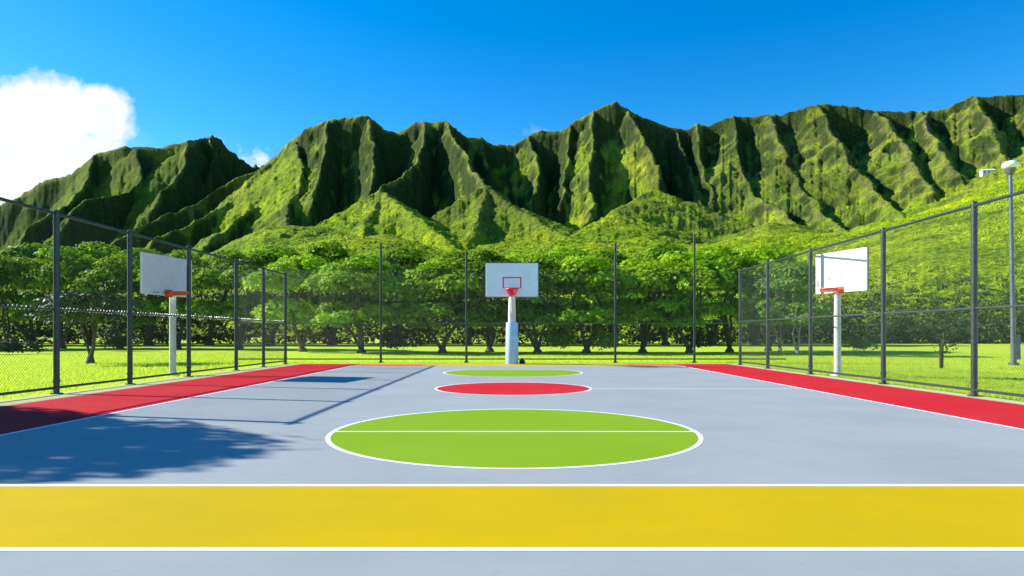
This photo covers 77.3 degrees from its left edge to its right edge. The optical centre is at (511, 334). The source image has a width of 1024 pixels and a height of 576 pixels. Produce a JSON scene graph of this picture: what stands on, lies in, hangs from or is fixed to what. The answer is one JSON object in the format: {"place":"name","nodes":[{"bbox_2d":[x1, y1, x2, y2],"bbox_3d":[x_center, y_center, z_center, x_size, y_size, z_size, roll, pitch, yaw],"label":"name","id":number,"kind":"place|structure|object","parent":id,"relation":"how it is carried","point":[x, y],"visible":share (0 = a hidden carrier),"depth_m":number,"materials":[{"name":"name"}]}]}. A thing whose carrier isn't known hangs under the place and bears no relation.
{"place":"outdoors","nodes":[
{"label":"outdoors","id":0,"kind":"place"},
{"bbox_2d":[0,95,1023,340],"bbox_3d":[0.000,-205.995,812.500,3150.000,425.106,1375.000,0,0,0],"label":"mountain range","id":1,"kind":"structure","parent":0,"point":[200,185],"depth_m":835.56,"materials":[{"name":"green plant"}]},
{"bbox_2d":[18,97,1023,297],"bbox_3d":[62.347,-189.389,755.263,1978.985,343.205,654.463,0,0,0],"label":"mountain scrub","id":2,"kind":"object","parent":1,"relation":"on","point":[362,248],"visible":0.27,"depth_m":597.63,"materials":[{"name":"green plant"}]},
{"bbox_2d":[511,177,1023,339],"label":"hillside shrubs","id":3,"kind":"object","parent":1,"relation":"on","point":[847,233],"visible":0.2,"depth_m":308.82,"materials":[{"name":"green plant"}]},
{"bbox_2d":[979,169,996,176],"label":"hillside house","id":4,"kind":"structure","parent":1,"relation":"on","point":[982,172],"depth_m":602.39,"materials":[{"name":"white"}]},
{"bbox_2d":[0,337,1023,400],"bbox_3d":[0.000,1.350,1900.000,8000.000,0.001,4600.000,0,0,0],"label":"ground","id":5,"kind":"structure","parent":0,"point":[475,348],"depth_m":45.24,"materials":[{"name":"green plant"}]},
{"bbox_2d":[0,250,23,318],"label":"broad tree","id":6,"kind":"object","parent":5,"relation":"on","point":[15,298],"visible":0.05,"depth_m":77.86,"materials":[{"name":"green plant"}]},
{"bbox_2d":[0,337,47,353],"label":"leafy shrub","id":7,"kind":"object","parent":5,"relation":"on","point":[19,347],"visible":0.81,"depth_m":43.05,"materials":[{"name":"green plant"}]},
{"bbox_2d":[0,253,60,339],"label":"broad tree","id":8,"kind":"object","parent":5,"relation":"on","point":[4,280],"visible":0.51,"depth_m":59.11,"materials":[{"name":"green plant"}]},
{"bbox_2d":[0,241,67,344],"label":"broad tree","id":9,"kind":"object","parent":5,"relation":"on","point":[33,250],"visible":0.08,"depth_m":77.55,"materials":[{"name":"green plant"}]},
{"bbox_2d":[6,246,106,347],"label":"broad tree","id":10,"kind":"object","parent":5,"relation":"on","point":[65,256],"visible":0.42,"depth_m":60.12,"materials":[{"name":"green plant"}]},
{"bbox_2d":[23,241,138,344],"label":"broad tree","id":11,"kind":"object","parent":5,"relation":"on","point":[96,257],"visible":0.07,"depth_m":81.17,"materials":[{"name":"green plant"}]},
{"bbox_2d":[22,289,151,363],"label":"tree","id":12,"kind":"object","parent":5,"relation":"on","point":[91,304],"visible":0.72,"depth_m":29.22,"materials":[{"name":"green plant"}]},
{"bbox_2d":[67,254,156,348],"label":"broad tree","id":13,"kind":"object","parent":5,"relation":"on","point":[120,276],"visible":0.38,"depth_m":58.02,"materials":[{"name":"green plant"}]},
{"bbox_2d":[97,327,141,347],"bbox_3d":[-31.940,0.267,52.206,3.208,1.723,2.372,0,0,0],"label":"leafy shrub","id":14,"kind":"object","parent":5,"relation":"on","point":[115,339],"visible":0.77,"depth_m":51.82,"materials":[{"name":"green plant"}]},
{"bbox_2d":[76,247,193,344],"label":"broad tree","id":15,"kind":"object","parent":5,"relation":"on","point":[150,335],"visible":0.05,"depth_m":78.60,"materials":[{"name":"green plant"}]},
{"bbox_2d":[0,197,287,395],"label":"chain link fence","id":16,"kind":"object","parent":5,"relation":"on","point":[56,387],"visible":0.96,"depth_m":16.70,"materials":[{"name":"grey metal"}]},
{"bbox_2d":[140,252,191,376],"bbox_3d":[-10.502,-0.530,19.872,1.071,3.780,2.163,0,0,-6],"label":"basketball hoop","id":17,"kind":"object","parent":5,"relation":"on","point":[158,273],"visible":0.73,"depth_m":19.85,"materials":[{"name":"white paint"}]},
{"bbox_2d":[121,249,233,348],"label":"broad tree","id":18,"kind":"object","parent":5,"relation":"on","point":[196,272],"visible":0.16,"depth_m":58.55,"materials":[{"name":"green plant"}]},
{"bbox_2d":[156,254,253,344],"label":"broad tree","id":19,"kind":"object","parent":5,"relation":"on","point":[204,261],"visible":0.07,"depth_m":80.17,"materials":[{"name":"green plant"}]},
{"bbox_2d":[186,248,295,349],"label":"broad tree","id":20,"kind":"object","parent":5,"relation":"on","point":[244,258],"visible":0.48,"depth_m":55.14,"materials":[{"name":"green plant"}]},
{"bbox_2d":[222,243,321,344],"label":"broad tree","id":21,"kind":"object","parent":5,"relation":"on","point":[272,256],"visible":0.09,"depth_m":78.76,"materials":[{"name":"green plant"}]},
{"bbox_2d":[242,254,358,351],"bbox_3d":[-16.223,-2.284,50.221,10.161,7.800,9.740,0,0,-44],"label":"broad tree","id":22,"kind":"object","parent":5,"relation":"on","point":[303,269],"visible":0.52,"depth_m":47.90,"materials":[{"name":"green plant"}]},
{"bbox_2d":[287,240,368,344],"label":"broad tree","id":23,"kind":"object","parent":5,"relation":"on","point":[337,251],"visible":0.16,"depth_m":79.95,"materials":[{"name":"green plant"}]},
{"bbox_2d":[299,254,427,352],"bbox_3d":[-10.723,-2.097,45.792,8.369,7.368,8.983,0,0,6],"label":"broad tree","id":24,"kind":"object","parent":5,"relation":"on","point":[349,271],"visible":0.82,"depth_m":44.67,"materials":[{"name":"green plant"}]},
{"bbox_2d":[0,290,773,343],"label":"dense undergrowth","id":25,"kind":"object","parent":5,"relation":"on","point":[445,319],"visible":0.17,"depth_m":92.49,"materials":[{"name":"green plant"}]},
{"bbox_2d":[379,325,424,349],"bbox_3d":[-7.944,0.247,46.032,3.212,1.811,2.600,0,0,0],"label":"leafy shrub","id":26,"kind":"object","parent":5,"relation":"on","point":[393,336],"visible":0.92,"depth_m":45.81,"materials":[{"name":"green plant"}]},
{"bbox_2d":[359,247,451,342],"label":"broad tree","id":27,"kind":"object","parent":5,"relation":"on","point":[400,263],"visible":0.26,"depth_m":77.94,"materials":[{"name":"green plant"}]},
{"bbox_2d":[389,256,497,352],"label":"broad tree","id":28,"kind":"object","parent":5,"relation":"on","point":[444,275],"visible":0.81,"depth_m":45.10,"materials":[{"name":"green plant"}]},
{"bbox_2d":[417,250,498,344],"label":"broad tree","id":29,"kind":"object","parent":5,"relation":"on","point":[457,255],"visible":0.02,"depth_m":82.21,"materials":[{"name":"green plant"}]},
{"bbox_2d":[427,249,542,351],"bbox_3d":[-1.866,-2.459,49.117,9.301,8.152,8.905,0,0,-4],"label":"broad tree","id":30,"kind":"object","parent":5,"relation":"on","point":[480,258],"visible":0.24,"depth_m":47.36,"materials":[{"name":"green plant"}]},
{"bbox_2d":[0,364,1023,575],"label":"court","id":31,"kind":"object","parent":5,"relation":"on","point":[751,431],"visible":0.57,"depth_m":6.87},
{"bbox_2d":[0,366,349,435],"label":"white line","id":32,"kind":"object","parent":31,"relation":"on","point":[145,406],"visible":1,"depth_m":11.06,"materials":[{"name":"white paint"}]},
{"bbox_2d":[0,364,358,434],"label":"red border","id":33,"kind":"object","parent":31,"relation":"on","point":[20,417],"visible":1,"depth_m":12.97,"materials":[{"name":"red paint"}]},
{"bbox_2d":[355,364,425,365],"bbox_3d":[-5.125,1.299,27.200,2.850,0.001,1.800,0,0,0],"label":"orange border","id":34,"kind":"object","parent":31,"relation":"on","point":[390,365],"visible":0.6,"depth_m":26.74,"materials":[{"name":"orange paint"}]},
{"bbox_2d":[0,486,1023,546],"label":"yellow band","id":35,"kind":"object","parent":31,"relation":"on","point":[511,516],"visible":1,"depth_m":4.57,"materials":[{"name":"yellow paint"}]},
{"bbox_2d":[0,547,1023,550],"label":"white line","id":36,"kind":"object","parent":31,"relation":"on","point":[511,548],"visible":1,"depth_m":3.87,"materials":[{"name":"white paint"}]},
{"bbox_2d":[485,263,538,363],"bbox_3d":[0.151,-0.840,27.394,1.916,4.400,1.959,0,0,35],"label":"basketball hoop","id":37,"kind":"object","parent":31,"relation":"on","point":[511,281],"visible":0.98,"depth_m":27.07,"materials":[{"name":"white metal"}]},
{"bbox_2d":[0,484,1023,485],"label":"white line","id":38,"kind":"object","parent":31,"relation":"on","point":[511,484],"visible":1,"depth_m":5.51,"materials":[{"name":"white paint"}]},
{"bbox_2d":[445,370,580,376],"bbox_3d":[0.030,1.298,21.530,4.680,0.001,3.940,0,0,0],"label":"painted circle","id":39,"kind":"object","parent":31,"relation":"on","point":[512,373],"visible":1,"depth_m":21.25,"materials":[{"name":"green paint"}]},
{"bbox_2d":[443,370,582,376],"bbox_3d":[0.030,1.298,21.510,4.760,0.001,3.980,0,0,0],"label":"circle line","id":40,"kind":"object","parent":39,"relation":"on","point":[486,376],"visible":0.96,"depth_m":20.71,"materials":[{"name":"white paint"}]},
{"bbox_2d":[437,382,589,394],"bbox_3d":[0.030,1.298,15.500,3.713,0.001,3.640,0,0,0],"label":"painted circle","id":41,"kind":"object","parent":31,"relation":"on","point":[512,388],"visible":1,"depth_m":15.36,"materials":[{"name":"red paint"}]},
{"bbox_2d":[434,382,591,394],"bbox_3d":[0.030,1.298,15.500,3.794,0.001,3.720,0,0,0],"label":"circle line","id":42,"kind":"object","parent":41,"relation":"on","point":[499,382],"visible":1,"depth_m":15.35,"materials":[{"name":"white paint"}]},
{"bbox_2d":[330,409,698,467],"bbox_3d":[0.030,1.298,8.660,4.822,0.001,4.920,0,0,0],"label":"painted circle","id":43,"kind":"object","parent":31,"relation":"on","point":[514,449],"visible":1,"depth_m":7.91,"materials":[{"name":"green paint"}]},
{"bbox_2d":[325,409,702,468],"bbox_3d":[0.030,1.298,8.660,4.900,0.001,5.000,0,0,0],"label":"circle line","id":44,"kind":"object","parent":43,"relation":"on","point":[697,444],"visible":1,"depth_m":6.97,"materials":[{"name":"white paint"}]},
{"bbox_2d":[336,431,692,431],"bbox_3d":[0.030,1.298,8.557,4.780,0.001,0.055,0,0,0],"label":"white line","id":45,"kind":"object","parent":43,"relation":"on","point":[514,431],"visible":1,"depth_m":8.55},
{"bbox_2d":[423,364,628,365],"bbox_3d":[0.600,1.299,27.200,8.600,0.001,1.800,0,0,0],"label":"white line","id":46,"kind":"object","parent":31,"relation":"on","point":[525,365],"visible":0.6,"depth_m":26.74,"materials":[{"name":"white paint"}]},
{"bbox_2d":[626,364,677,365],"bbox_3d":[5.925,1.299,27.200,2.050,0.001,1.800,0,0,0],"label":"orange border","id":47,"kind":"object","parent":31,"relation":"on","point":[651,365],"visible":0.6,"depth_m":26.74,"materials":[{"name":"orange paint"}]},
{"bbox_2d":[675,364,1023,428],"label":"red border","id":48,"kind":"object","parent":31,"relation":"on","point":[1002,413],"visible":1,"depth_m":13.61,"materials":[{"name":"red paint"}]},
{"bbox_2d":[684,366,1023,429],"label":"white line","id":49,"kind":"object","parent":31,"relation":"on","point":[882,403],"visible":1,"depth_m":11.68,"materials":[{"name":"white paint"}]},
{"bbox_2d":[238,234,785,362],"bbox_3d":[0.000,-1.700,30.400,26.002,6.120,0.214,0,0,0],"label":"chain link fence","id":50,"kind":"object","parent":5,"relation":"on","point":[466,324],"visible":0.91,"depth_m":30.45,"materials":[{"name":"grey metal"}]},
{"bbox_2d":[0,364,1023,405],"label":"concrete edging","id":51,"kind":"object","parent":5,"relation":"on","point":[52,396],"visible":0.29,"depth_m":15.72,"materials":[{"name":"grey concrete"}]},
{"bbox_2d":[519,358,524,363],"bbox_3d":[0.450,1.180,28.450,0.260,0.240,0.200,0,0,0],"label":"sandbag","id":52,"kind":"object","parent":51,"relation":"on","point":[521,360],"visible":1,"depth_m":28.36,"materials":[{"name":"black fabric"}]},
{"bbox_2d":[495,253,570,344],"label":"broad tree","id":53,"kind":"object","parent":5,"relation":"on","point":[522,257],"visible":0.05,"depth_m":77.21,"materials":[{"name":"green plant"}]},
{"bbox_2d":[478,255,598,352],"bbox_3d":[1.741,-2.045,45.939,8.490,7.269,8.099,0,0,-4],"label":"broad tree","id":54,"kind":"object","parent":5,"relation":"on","point":[558,289],"visible":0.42,"depth_m":44.75,"materials":[{"name":"green plant"}]},
{"bbox_2d":[542,325,581,348],"bbox_3d":[3.571,0.153,46.988,3.196,1.802,2.108,0,0,12],"label":"leafy shrub","id":55,"kind":"object","parent":5,"relation":"on","point":[566,337],"visible":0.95,"depth_m":46.85,"materials":[{"name":"green plant"}]},
{"bbox_2d":[521,245,610,344],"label":"broad tree","id":56,"kind":"object","parent":5,"relation":"on","point":[556,252],"visible":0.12,"depth_m":79.88,"materials":[{"name":"green plant"}]},
{"bbox_2d":[520,254,648,352],"bbox_3d":[5.098,-2.083,45.989,9.450,7.367,9.058,0,0,9],"label":"broad tree","id":57,"kind":"object","parent":5,"relation":"on","point":[585,269],"visible":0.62,"depth_m":43.55,"materials":[{"name":"green plant"}]},
{"bbox_2d":[575,247,647,344],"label":"broad tree","id":58,"kind":"object","parent":5,"relation":"on","point":[620,257],"visible":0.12,"depth_m":78.65,"materials":[{"name":"green plant"}]},
{"bbox_2d":[591,325,632,349],"bbox_3d":[7.026,0.250,46.116,2.975,1.846,2.431,0,0,-26],"label":"leafy shrub","id":59,"kind":"object","parent":5,"relation":"on","point":[601,337],"visible":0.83,"depth_m":45.69,"materials":[{"name":"green plant"}]},
{"bbox_2d":[573,257,700,352],"bbox_3d":[9.693,-2.080,47.201,9.273,7.331,8.639,0,0,-31],"label":"broad tree","id":60,"kind":"object","parent":5,"relation":"on","point":[646,266],"visible":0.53,"depth_m":45.23,"materials":[{"name":"green plant"}]},
{"bbox_2d":[631,242,716,344],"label":"broad tree","id":61,"kind":"object","parent":5,"relation":"on","point":[655,251],"visible":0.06,"depth_m":80.48,"materials":[{"name":"green plant"}]},
{"bbox_2d":[625,248,750,352],"bbox_3d":[12.751,-2.269,46.156,8.131,7.726,8.809,0,0,31],"label":"broad tree","id":62,"kind":"object","parent":5,"relation":"on","point":[711,268],"visible":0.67,"depth_m":44.08,"materials":[{"name":"green plant"}]},
{"bbox_2d":[679,327,722,347],"bbox_3d":[14.008,0.216,47.242,3.384,1.669,2.223,0,0,-35],"label":"leafy shrub","id":63,"kind":"object","parent":5,"relation":"on","point":[700,340],"visible":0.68,"depth_m":46.69,"materials":[{"name":"green plant"}]},
{"bbox_2d":[663,244,761,344],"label":"broad tree","id":64,"kind":"object","parent":5,"relation":"on","point":[713,253],"visible":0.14,"depth_m":77.78,"materials":[{"name":"green plant"}]},
{"bbox_2d":[675,254,801,352],"bbox_3d":[16.317,-2.165,47.809,8.905,7.522,9.301,0,0,-41],"label":"broad tree","id":65,"kind":"object","parent":5,"relation":"on","point":[733,263],"visible":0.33,"depth_m":46.59,"materials":[{"name":"green plant"}]},
{"bbox_2d":[718,260,818,350],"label":"broad tree","id":66,"kind":"object","parent":5,"relation":"on","point":[762,330],"visible":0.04,"depth_m":51.75,"materials":[{"name":"green plant"}]},
{"bbox_2d":[717,244,820,344],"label":"broad tree","id":67,"kind":"object","parent":5,"relation":"on","point":[767,254],"visible":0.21,"depth_m":78.87,"materials":[{"name":"green plant"}]},
{"bbox_2d":[743,275,817,351],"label":"pale tree","id":68,"kind":"object","parent":5,"relation":"on","point":[786,297],"visible":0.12,"depth_m":48.81,"materials":[{"name":"green plant"}]},
{"bbox_2d":[754,262,833,354],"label":"pale tree","id":69,"kind":"object","parent":5,"relation":"on","point":[797,284],"visible":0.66,"depth_m":40.51,"materials":[{"name":"green plant"}]},
{"bbox_2d":[816,247,868,376],"bbox_3d":[10.177,-0.630,20.154,1.082,3.980,1.918,0,0,0],"label":"basketball hoop","id":70,"kind":"object","parent":5,"relation":"on","point":[853,269],"visible":0.84,"depth_m":20.23,"materials":[{"name":"white paint"}]},
{"bbox_2d":[841,337,879,350],"bbox_3d":[26.146,0.724,48.113,3.236,1.066,1.992,0,0,0],"label":"round bush","id":71,"kind":"object","parent":5,"relation":"on","point":[864,343],"visible":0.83,"depth_m":47.91,"materials":[{"name":"green plant"}]},
{"bbox_2d":[737,190,1023,396],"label":"chain link fence","id":72,"kind":"object","parent":5,"relation":"on","point":[973,308],"visible":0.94,"depth_m":16.40,"materials":[{"name":"grey metal"}]},
{"bbox_2d":[737,264,1023,343],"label":"hedge undergrowth","id":73,"kind":"object","parent":5,"relation":"on","point":[873,327],"visible":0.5,"depth_m":99.16,"materials":[{"name":"green plant"}]},
{"bbox_2d":[928,305,961,367],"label":"sapling","id":74,"kind":"object","parent":5,"relation":"on","point":[942,347],"visible":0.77,"depth_m":25.47,"materials":[{"name":"green plant"}]},
{"bbox_2d":[1001,160,1020,364],"bbox_3d":[21.872,-3.124,28.000,0.640,8.950,0.640,-1,0,0],"label":"lamp post","id":75,"kind":"object","parent":5,"relation":"on","point":[1010,167],"visible":0.96,"depth_m":27.93,"materials":[{"name":"grey metal"}]},
{"bbox_2d":[0,0,1023,205],"label":"sky","id":76,"kind":"structure","parent":0,"point":[80,80],"materials":[{"name":"blue"}]}
]}

